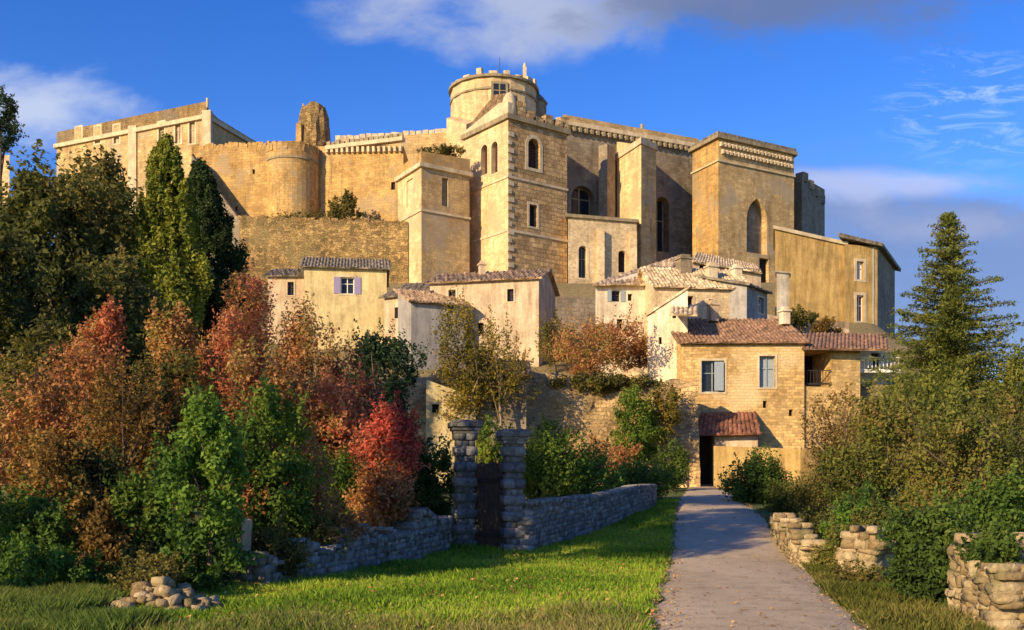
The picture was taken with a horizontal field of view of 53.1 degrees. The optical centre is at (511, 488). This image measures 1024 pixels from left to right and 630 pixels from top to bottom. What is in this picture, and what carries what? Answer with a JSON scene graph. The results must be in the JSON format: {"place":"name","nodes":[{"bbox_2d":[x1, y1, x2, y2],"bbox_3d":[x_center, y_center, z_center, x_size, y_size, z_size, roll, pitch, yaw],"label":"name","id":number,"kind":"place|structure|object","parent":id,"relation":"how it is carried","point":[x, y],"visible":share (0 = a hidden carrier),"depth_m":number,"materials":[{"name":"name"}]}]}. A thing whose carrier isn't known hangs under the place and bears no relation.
{"place":"outdoors","nodes":[
{"label":"outdoors","id":0,"kind":"place"},
{"bbox_2d":[0,573,178,629],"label":"tall meadow grass","id":1,"kind":"structure","parent":0,"point":[66,605],"depth_m":12.41,"materials":[{"name":"plant"}]},
{"bbox_2d":[121,497,679,629],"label":"lawn","id":2,"kind":"structure","parent":0,"point":[320,588],"depth_m":17.20,"materials":[{"name":"plant"}]},
{"bbox_2d":[0,282,1022,629],"bbox_3d":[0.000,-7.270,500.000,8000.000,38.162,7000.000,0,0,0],"label":"ground","id":3,"kind":"structure","parent":0,"point":[582,290],"depth_m":78.80,"materials":[{"name":"soil"}]},
{"bbox_2d":[0,85,28,204],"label":"pine tree","id":4,"kind":"object","parent":3,"relation":"on","point":[9,111],"visible":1,"depth_m":117.65,"materials":[{"name":"teal plant"}]},
{"bbox_2d":[0,211,61,495],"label":"oak tree","id":5,"kind":"object","parent":3,"relation":"on","point":[20,261],"visible":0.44,"depth_m":35.58,"materials":[{"name":"green plant"}]},
{"bbox_2d":[0,472,84,576],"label":"bush","id":6,"kind":"object","parent":3,"relation":"on","point":[42,520],"visible":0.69,"depth_m":17.06,"materials":[{"name":"green plant"}]},
{"bbox_2d":[0,344,91,516],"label":"red shrub","id":7,"kind":"object","parent":3,"relation":"on","point":[49,414],"visible":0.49,"depth_m":22.67,"materials":[{"name":"orange plant"}]},
{"bbox_2d":[0,302,117,473],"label":"tree","id":8,"kind":"object","parent":3,"relation":"on","point":[43,338],"visible":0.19,"depth_m":32.10,"materials":[{"name":"green plant"}]},
{"bbox_2d":[7,423,111,522],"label":"bush","id":9,"kind":"object","parent":3,"relation":"on","point":[41,474],"visible":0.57,"depth_m":19.68,"materials":[{"name":"brown plant"}]},
{"bbox_2d":[0,532,126,587],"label":"bush","id":10,"kind":"object","parent":3,"relation":"on","point":[19,567],"visible":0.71,"depth_m":15.57,"materials":[{"name":"green plant"}]},
{"bbox_2d":[0,139,146,493],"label":"oak tree","id":11,"kind":"object","parent":3,"relation":"on","point":[42,208],"visible":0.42,"depth_m":44.91,"materials":[{"name":"green plant"}]},
{"bbox_2d":[31,326,135,466],"bbox_3d":[-10.815,-1.138,26.042,2.862,5.921,3.040,0,0,0],"label":"red shrub","id":12,"kind":"object","parent":3,"relation":"on","point":[89,367],"visible":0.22,"depth_m":25.71,"materials":[{"name":"orange plant"}]},
{"bbox_2d":[47,426,149,561],"bbox_3d":[-8.456,0.342,20.524,2.122,3.162,2.159,0,0,28],"label":"bush","id":13,"kind":"object","parent":3,"relation":"on","point":[109,469],"visible":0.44,"depth_m":20.23,"materials":[{"name":"brown plant"}]},
{"bbox_2d":[64,486,135,577],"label":"bush","id":14,"kind":"object","parent":3,"relation":"on","point":[94,531],"visible":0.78,"depth_m":17.00,"materials":[{"name":"brown plant"}]},
{"bbox_2d":[74,294,129,436],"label":"red shrub","id":15,"kind":"object","parent":3,"relation":"on","point":[95,331],"visible":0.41,"depth_m":29.86,"materials":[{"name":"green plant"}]},
{"bbox_2d":[59,144,173,348],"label":"oak tree","id":16,"kind":"object","parent":3,"relation":"on","point":[109,168],"visible":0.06,"depth_m":51.45,"materials":[{"name":"green plant"}]},
{"bbox_2d":[53,238,184,450],"bbox_3d":[-15.331,-4.602,39.918,5.611,10.944,6.301,0,0,0],"label":"oak tree","id":17,"kind":"object","parent":3,"relation":"on","point":[135,303],"visible":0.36,"depth_m":38.84,"materials":[{"name":"green plant"}]},
{"bbox_2d":[65,345,180,564],"bbox_3d":[-8.544,-0.642,22.668,2.776,5.124,3.119,0,0,-24],"label":"bush","id":18,"kind":"object","parent":3,"relation":"on","point":[142,424],"visible":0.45,"depth_m":22.31,"materials":[{"name":"brown plant"}]},
{"bbox_2d":[100,457,183,564],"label":"bush","id":19,"kind":"object","parent":3,"relation":"on","point":[128,501],"visible":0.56,"depth_m":17.57,"materials":[{"name":"green plant"}]},
{"bbox_2d":[106,547,190,595],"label":"bush","id":20,"kind":"object","parent":3,"relation":"on","point":[142,570],"visible":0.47,"depth_m":15.27,"materials":[{"name":"green plant"}]},
{"bbox_2d":[53,98,255,267],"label":"chateau wing","id":21,"kind":"structure","parent":3,"relation":"on","point":[132,140],"depth_m":155.54,"materials":[{"name":"stone"}]},
{"bbox_2d":[99,337,226,546],"bbox_3d":[-8.366,-0.917,24.568,2.887,5.594,2.442,0,0,0],"label":"bush","id":22,"kind":"object","parent":3,"relation":"on","point":[172,369],"visible":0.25,"depth_m":24.25,"materials":[{"name":"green plant"}]},
{"bbox_2d":[103,576,224,610],"bbox_3d":[-4.896,1.530,14.277,1.759,0.630,1.022,0,0,-17],"label":"stone heap","id":23,"kind":"object","parent":3,"relation":"on","point":[162,591],"visible":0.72,"depth_m":14.14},
{"bbox_2d":[125,131,214,490],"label":"cypress","id":24,"kind":"object","parent":3,"relation":"on","point":[166,202],"visible":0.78,"depth_m":47.21,"materials":[{"name":"green plant"}]},
{"bbox_2d":[143,297,202,520],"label":"red shrub","id":25,"kind":"object","parent":3,"relation":"on","point":[160,339],"visible":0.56,"depth_m":28.70,"materials":[{"name":"orange plant"}]},
{"bbox_2d":[145,368,263,593],"bbox_3d":[-5.086,-0.019,16.836,1.749,3.862,1.819,0,0,31],"label":"bush","id":26,"kind":"object","parent":3,"relation":"on","point":[208,436],"visible":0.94,"depth_m":16.52,"materials":[{"name":"green plant"}]},
{"bbox_2d":[181,313,242,424],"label":"red shrub","id":27,"kind":"object","parent":3,"relation":"on","point":[207,367],"visible":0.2,"depth_m":30.64,"materials":[{"name":"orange plant"}]},
{"bbox_2d":[169,157,260,364],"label":"cypress","id":28,"kind":"object","parent":3,"relation":"on","point":[215,236],"visible":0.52,"depth_m":52.08,"materials":[{"name":"green plant"}]},
{"bbox_2d":[191,141,271,216],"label":"curtain wall","id":29,"kind":"structure","parent":3,"relation":"on","point":[239,171],"depth_m":134.99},
{"bbox_2d":[202,257,277,424],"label":"red shrub","id":30,"kind":"object","parent":3,"relation":"on","point":[257,303],"visible":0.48,"depth_m":27.69,"materials":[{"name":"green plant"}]},
{"bbox_2d":[221,368,328,536],"bbox_3d":[-4.596,-0.213,19.727,2.292,4.234,2.116,0,0,0],"label":"bush","id":31,"kind":"object","parent":3,"relation":"on","point":[279,470],"visible":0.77,"depth_m":19.41,"materials":[{"name":"green plant"}]},
{"bbox_2d":[232,509,318,579],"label":"bush","id":32,"kind":"object","parent":3,"relation":"on","point":[272,542],"visible":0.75,"depth_m":18.13,"materials":[{"name":"green plant"}]},
{"bbox_2d":[221,328,330,457],"bbox_3d":[-6.059,-1.080,25.492,2.479,5.825,2.961,0,0,44],"label":"red shrub","id":33,"kind":"object","parent":3,"relation":"on","point":[276,375],"visible":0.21,"depth_m":25.19,"materials":[{"name":"orange plant"}]},
{"bbox_2d":[263,268,303,343],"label":"house","id":34,"kind":"structure","parent":3,"relation":"on","point":[288,285],"depth_m":88.00,"materials":[{"name":"beige"}]},
{"bbox_2d":[266,141,319,218],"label":"round bastion","id":35,"kind":"object","parent":3,"relation":"on","point":[293,176],"visible":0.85,"depth_m":132.91,"materials":[{"name":"stone"}]},
{"bbox_2d":[267,501,345,550],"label":"bush","id":36,"kind":"object","parent":3,"relation":"on","point":[317,518],"visible":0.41,"depth_m":19.89,"materials":[{"name":"green plant"}]},
{"bbox_2d":[267,291,355,444],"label":"red shrub","id":37,"kind":"object","parent":3,"relation":"on","point":[295,350],"visible":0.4,"depth_m":27.54,"materials":[{"name":"orange plant"}]},
{"bbox_2d":[283,425,350,512],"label":"bush","id":38,"kind":"object","parent":3,"relation":"on","point":[309,447],"visible":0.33,"depth_m":21.41,"materials":[{"name":"green plant"}]},
{"bbox_2d":[237,215,408,282],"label":"rampart","id":39,"kind":"object","parent":3,"relation":"on","point":[277,242],"visible":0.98,"depth_m":128.05,"materials":[{"name":"stone"}]},
{"bbox_2d":[302,364,371,509],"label":"red shrub","id":40,"kind":"object","parent":3,"relation":"on","point":[336,420],"visible":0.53,"depth_m":25.60,"materials":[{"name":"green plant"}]},
{"bbox_2d":[315,444,367,519],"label":"bush","id":41,"kind":"object","parent":3,"relation":"on","point":[344,467],"visible":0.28,"depth_m":24.20,"materials":[{"name":"green plant"}]},
{"bbox_2d":[309,501,375,549],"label":"bush","id":42,"kind":"object","parent":3,"relation":"on","point":[349,523],"visible":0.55,"depth_m":20.52,"materials":[{"name":"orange plant"}]},
{"bbox_2d":[236,507,454,585],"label":"stone wall","id":43,"kind":"structure","parent":3,"relation":"on","point":[429,530],"depth_m":21.48,"materials":[{"name":"stone"}]},
{"bbox_2d":[300,256,390,348],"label":"house","id":44,"kind":"structure","parent":3,"relation":"on","point":[346,291],"depth_m":86.57,"materials":[{"name":"white paint"}]},
{"bbox_2d":[313,326,389,510],"bbox_3d":[-4.266,-1.291,27.489,2.404,6.043,2.783,0,0,-44],"label":"red shrub","id":45,"kind":"object","parent":3,"relation":"on","point":[335,370],"visible":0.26,"depth_m":27.46,"materials":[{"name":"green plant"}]},
{"bbox_2d":[318,132,407,221],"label":"curtain wall","id":46,"kind":"structure","parent":3,"relation":"on","point":[365,171],"depth_m":133.68,"materials":[{"name":"stone"}]},
{"bbox_2d":[296,101,330,147],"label":"ruined turret","id":47,"kind":"object","parent":46,"relation":"on","point":[312,127],"visible":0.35,"depth_m":140.19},
{"bbox_2d":[326,385,430,511],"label":"red shrub","id":48,"kind":"object","parent":3,"relation":"on","point":[396,434],"visible":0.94,"depth_m":24.26,"materials":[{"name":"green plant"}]},
{"bbox_2d":[108,594,656,629],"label":"dry grass","id":49,"kind":"structure","parent":3,"relation":"on","point":[578,619],"depth_m":12.08,"materials":[{"name":"plant"}]},
{"bbox_2d":[341,454,423,527],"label":"red shrub","id":50,"kind":"object","parent":3,"relation":"on","point":[393,498],"visible":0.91,"depth_m":23.45,"materials":[{"name":"orange plant"}]},
{"bbox_2d":[337,317,431,437],"bbox_3d":[-5.272,-2.860,40.192,4.301,7.646,3.976,0,0,40],"label":"tree","id":51,"kind":"object","parent":3,"relation":"on","point":[384,353],"visible":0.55,"depth_m":39.39,"materials":[{"name":"green plant"}]},
{"bbox_2d":[335,128,446,160],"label":"gallery","id":52,"kind":"object","parent":3,"relation":"on","point":[414,141],"visible":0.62,"depth_m":139.85,"materials":[{"name":"stone"}]},
{"bbox_2d":[407,433,454,534],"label":"bush","id":53,"kind":"object","parent":3,"relation":"on","point":[432,500],"visible":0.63,"depth_m":29.19,"materials":[{"name":"green plant"}]},
{"bbox_2d":[393,288,470,369],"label":"house","id":54,"kind":"structure","parent":3,"relation":"on","point":[416,312],"depth_m":78.80,"materials":[{"name":"beige"}]},
{"bbox_2d":[394,151,472,282],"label":"corner pavilion","id":55,"kind":"structure","parent":3,"relation":"on","point":[433,200],"depth_m":125.97,"materials":[{"name":"stone"}]},
{"bbox_2d":[426,380,475,483],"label":"ruined hut","id":56,"kind":"object","parent":3,"relation":"on","point":[435,422],"visible":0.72,"depth_m":58.14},
{"bbox_2d":[447,419,481,545],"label":"gate pillar","id":57,"kind":"structure","parent":3,"relation":"on","point":[464,479],"depth_m":26.73,"materials":[{"name":"grey stone"}]},
{"bbox_2d":[475,462,502,548],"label":"gate","id":58,"kind":"structure","parent":57,"relation":"attached to","point":[489,492],"depth_m":26.54,"materials":[{"name":"brown wood"}]},
{"bbox_2d":[424,281,505,435],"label":"tree","id":59,"kind":"object","parent":3,"relation":"on","point":[470,386],"visible":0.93,"depth_m":57.96,"materials":[{"name":"green plant"}]},
{"bbox_2d":[253,367,699,487],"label":"retaining wall","id":60,"kind":"structure","parent":3,"relation":"on","point":[585,412],"depth_m":61.93,"materials":[{"name":"stone"}]},
{"bbox_2d":[546,369,661,398],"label":"bush","id":61,"kind":"object","parent":60,"relation":"on","point":[599,383],"visible":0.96,"depth_m":61.49,"materials":[{"name":"green plant"}]},
{"bbox_2d":[425,261,559,366],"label":"house","id":62,"kind":"structure","parent":3,"relation":"on","point":[524,299],"depth_m":80.80,"materials":[{"name":"beige"}]},
{"bbox_2d":[449,57,538,120],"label":"round tower","id":63,"kind":"structure","parent":3,"relation":"on","point":[471,96],"depth_m":136.02,"materials":[{"name":"stone"}]},
{"bbox_2d":[472,360,532,461],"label":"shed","id":64,"kind":"structure","parent":3,"relation":"on","point":[515,413],"depth_m":59.34,"materials":[{"name":"paint"}]},
{"bbox_2d":[479,304,540,428],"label":"tree","id":65,"kind":"object","parent":3,"relation":"on","point":[494,374],"visible":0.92,"depth_m":57.99,"materials":[{"name":"green plant"}]},
{"bbox_2d":[495,429,530,551],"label":"gate pillar","id":66,"kind":"structure","parent":3,"relation":"on","point":[512,470],"depth_m":25.75,"materials":[{"name":"grey stone"}]},
{"bbox_2d":[461,92,570,282],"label":"bell tower","id":67,"kind":"structure","parent":3,"relation":"on","point":[516,152],"depth_m":128.02,"materials":[{"name":"stone"}]},
{"bbox_2d":[492,412,591,498],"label":"bush","id":68,"kind":"object","parent":3,"relation":"on","point":[537,477],"visible":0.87,"depth_m":35.40,"materials":[{"name":"green plant"}]},
{"bbox_2d":[555,296,594,333],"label":"garden wall","id":69,"kind":"structure","parent":3,"relation":"on","point":[579,305],"depth_m":98.20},
{"bbox_2d":[528,430,631,496],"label":"bush","id":70,"kind":"object","parent":3,"relation":"on","point":[598,473],"visible":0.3,"depth_m":38.05,"materials":[{"name":"green plant"}]},
{"bbox_2d":[515,484,657,551],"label":"stone wall","id":71,"kind":"structure","parent":3,"relation":"on","point":[545,521],"depth_m":28.94,"materials":[{"name":"stone"}]},
{"bbox_2d":[541,302,647,376],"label":"red shrub","id":72,"kind":"object","parent":3,"relation":"on","point":[586,356],"visible":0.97,"depth_m":67.00,"materials":[{"name":"orange plant"}]},
{"bbox_2d":[565,213,639,283],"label":"sacristy","id":73,"kind":"structure","parent":3,"relation":"on","point":[601,248],"depth_m":130.17,"materials":[{"name":"stone"}]},
{"bbox_2d":[563,114,698,282],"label":"church nave","id":74,"kind":"structure","parent":3,"relation":"on","point":[586,138],"depth_m":143.76,"materials":[{"name":"stone"}]},
{"bbox_2d":[599,144,614,216],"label":"buttress","id":75,"kind":"structure","parent":74,"relation":"attached to","point":[606,180],"depth_m":137.70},
{"bbox_2d":[615,137,657,268],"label":"buttress","id":76,"kind":"structure","parent":74,"relation":"attached to","point":[636,179],"depth_m":135.21,"materials":[{"name":"stone"}]},
{"bbox_2d":[592,255,677,374],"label":"house","id":77,"kind":"structure","parent":3,"relation":"on","point":[622,291],"depth_m":76.54,"materials":[{"name":"beige"}]},
{"bbox_2d":[604,374,675,464],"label":"bush","id":78,"kind":"object","parent":3,"relation":"on","point":[638,433],"visible":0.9,"depth_m":59.04,"materials":[{"name":"green plant"}]},
{"bbox_2d":[603,453,680,499],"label":"bush","id":79,"kind":"object","parent":3,"relation":"on","point":[641,474],"visible":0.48,"depth_m":43.39,"materials":[{"name":"green plant"}]},
{"bbox_2d":[648,375,685,459],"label":"tree","id":80,"kind":"object","parent":3,"relation":"on","point":[666,418],"visible":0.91,"depth_m":59.86,"materials":[{"name":"green plant"}]},
{"bbox_2d":[646,286,697,381],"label":"house","id":81,"kind":"structure","parent":3,"relation":"on","point":[668,316],"depth_m":68.52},
{"bbox_2d":[653,435,691,491],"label":"bush","id":82,"kind":"object","parent":3,"relation":"on","point":[681,461],"visible":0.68,"depth_m":54.65,"materials":[{"name":"green plant"}]},
{"bbox_2d":[636,254,753,373],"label":"house","id":83,"kind":"structure","parent":3,"relation":"on","point":[663,284],"depth_m":74.95,"materials":[{"name":"stone"}]},
{"bbox_2d":[690,274,772,319],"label":"house","id":84,"kind":"structure","parent":3,"relation":"on","point":[747,301],"depth_m":74.66,"materials":[{"name":"white paint"}]},
{"bbox_2d":[671,300,810,486],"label":"house","id":85,"kind":"structure","parent":3,"relation":"on","point":[735,365],"depth_m":66.00,"materials":[{"name":"beige stone"}]},
{"bbox_2d":[698,411,761,446],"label":"porch","id":86,"kind":"object","parent":85,"relation":"attached to","point":[739,429],"visible":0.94,"depth_m":63.58,"materials":[{"name":"tile"}]},
{"bbox_2d":[688,131,797,282],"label":"transept tower","id":87,"kind":"structure","parent":3,"relation":"on","point":[742,195],"depth_m":139.09,"materials":[{"name":"stone"}]},
{"bbox_2d":[714,441,799,503],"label":"bush","id":88,"kind":"object","parent":3,"relation":"on","point":[753,487],"visible":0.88,"depth_m":42.51,"materials":[{"name":"green plant"}]},
{"bbox_2d":[714,445,864,487],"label":"garden wall","id":89,"kind":"structure","parent":3,"relation":"on","point":[791,459],"depth_m":59.77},
{"bbox_2d":[769,513,827,568],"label":"stone wall","id":90,"kind":"structure","parent":3,"relation":"on","point":[795,538],"depth_m":23.63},
{"bbox_2d":[794,172,824,236],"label":"tower","id":91,"kind":"structure","parent":3,"relation":"on","point":[809,205],"depth_m":150.55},
{"bbox_2d":[773,225,847,320],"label":"ochre barn","id":92,"kind":"structure","parent":3,"relation":"on","point":[813,264],"depth_m":104.05,"materials":[{"name":"paint"}]},
{"bbox_2d":[784,453,846,518],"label":"bush","id":93,"kind":"object","parent":3,"relation":"on","point":[816,489],"visible":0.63,"depth_m":34.73,"materials":[{"name":"green plant"}]},
{"bbox_2d":[795,380,863,501],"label":"bush","id":94,"kind":"object","parent":3,"relation":"on","point":[826,434],"visible":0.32,"depth_m":41.85,"materials":[{"name":"brown plant"}]},
{"bbox_2d":[802,332,887,447],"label":"loggia","id":95,"kind":"object","parent":3,"relation":"on","point":[833,358],"visible":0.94,"depth_m":66.82,"materials":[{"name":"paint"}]},
{"bbox_2d":[808,480,896,541],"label":"bush","id":96,"kind":"object","parent":3,"relation":"on","point":[845,509],"visible":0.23,"depth_m":24.33,"materials":[{"name":"green plant"}]},
{"bbox_2d":[835,525,895,576],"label":"stone wall","id":97,"kind":"structure","parent":3,"relation":"on","point":[862,541],"depth_m":18.73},
{"bbox_2d":[838,233,900,335],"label":"end house","id":98,"kind":"structure","parent":3,"relation":"on","point":[871,267],"depth_m":105.66,"materials":[{"name":"paint"}]},
{"bbox_2d":[807,357,954,518],"bbox_3d":[11.260,-1.296,30.989,4.611,5.566,4.716,0,0,-40],"label":"tree","id":99,"kind":"object","parent":3,"relation":"on","point":[874,421],"visible":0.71,"depth_m":30.43,"materials":[{"name":"green plant"}]},
{"bbox_2d":[813,211,1023,495],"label":"conifer","id":100,"kind":"object","parent":3,"relation":"on","point":[952,343],"visible":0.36,"depth_m":49.33,"materials":[{"name":"green plant"}]},
{"bbox_2d":[855,349,996,509],"bbox_3d":[15.184,-1.991,38.086,5.014,6.133,4.878,0,0,-17],"label":"tree","id":101,"kind":"object","parent":3,"relation":"on","point":[934,387],"visible":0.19,"depth_m":37.36,"materials":[{"name":"green plant"}]},
{"bbox_2d":[873,487,984,606],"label":"ivy bush","id":102,"kind":"object","parent":3,"relation":"on","point":[919,562],"visible":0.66,"depth_m":14.98,"materials":[{"name":"green plant"}]},
{"bbox_2d":[889,359,1023,527],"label":"tree","id":103,"kind":"object","parent":3,"relation":"on","point":[999,464],"visible":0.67,"depth_m":26.61,"materials":[{"name":"green plant"}]},
{"bbox_2d":[933,457,1023,531],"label":"bush","id":104,"kind":"object","parent":3,"relation":"on","point":[1003,499],"visible":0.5,"depth_m":19.25,"materials":[{"name":"green plant"}]},
{"bbox_2d":[945,532,1023,629],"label":"stone wall","id":105,"kind":"structure","parent":3,"relation":"on","point":[992,593],"depth_m":12.52,"materials":[{"name":"stone"}]},
{"bbox_2d":[951,516,1023,567],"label":"bush","id":106,"kind":"object","parent":105,"relation":"on","point":[999,544],"visible":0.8,"depth_m":12.85,"materials":[{"name":"green plant"}]},
{"bbox_2d":[965,369,1023,510],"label":"tree","id":107,"kind":"object","parent":3,"relation":"on","point":[1014,403],"visible":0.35,"depth_m":29.69,"materials":[{"name":"green plant"}]},
{"bbox_2d":[973,337,1023,451],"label":"tree","id":108,"kind":"object","parent":3,"relation":"on","point":[1014,366],"visible":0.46,"depth_m":47.77,"materials":[{"name":"green plant"}]},
{"bbox_2d":[0,0,1023,382],"label":"sky","id":109,"kind":"structure","parent":0,"point":[906,114],"materials":[{"name":"blue"}]},
{"bbox_2d":[652,486,866,629],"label":"road","id":110,"kind":"structure","parent":0,"point":[738,549],"depth_m":18.37,"materials":[{"name":"concrete"}]},
{"bbox_2d":[764,516,999,629],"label":"verge grass","id":111,"kind":"structure","parent":0,"point":[885,608],"depth_m":13.45,"materials":[{"name":"plant"}]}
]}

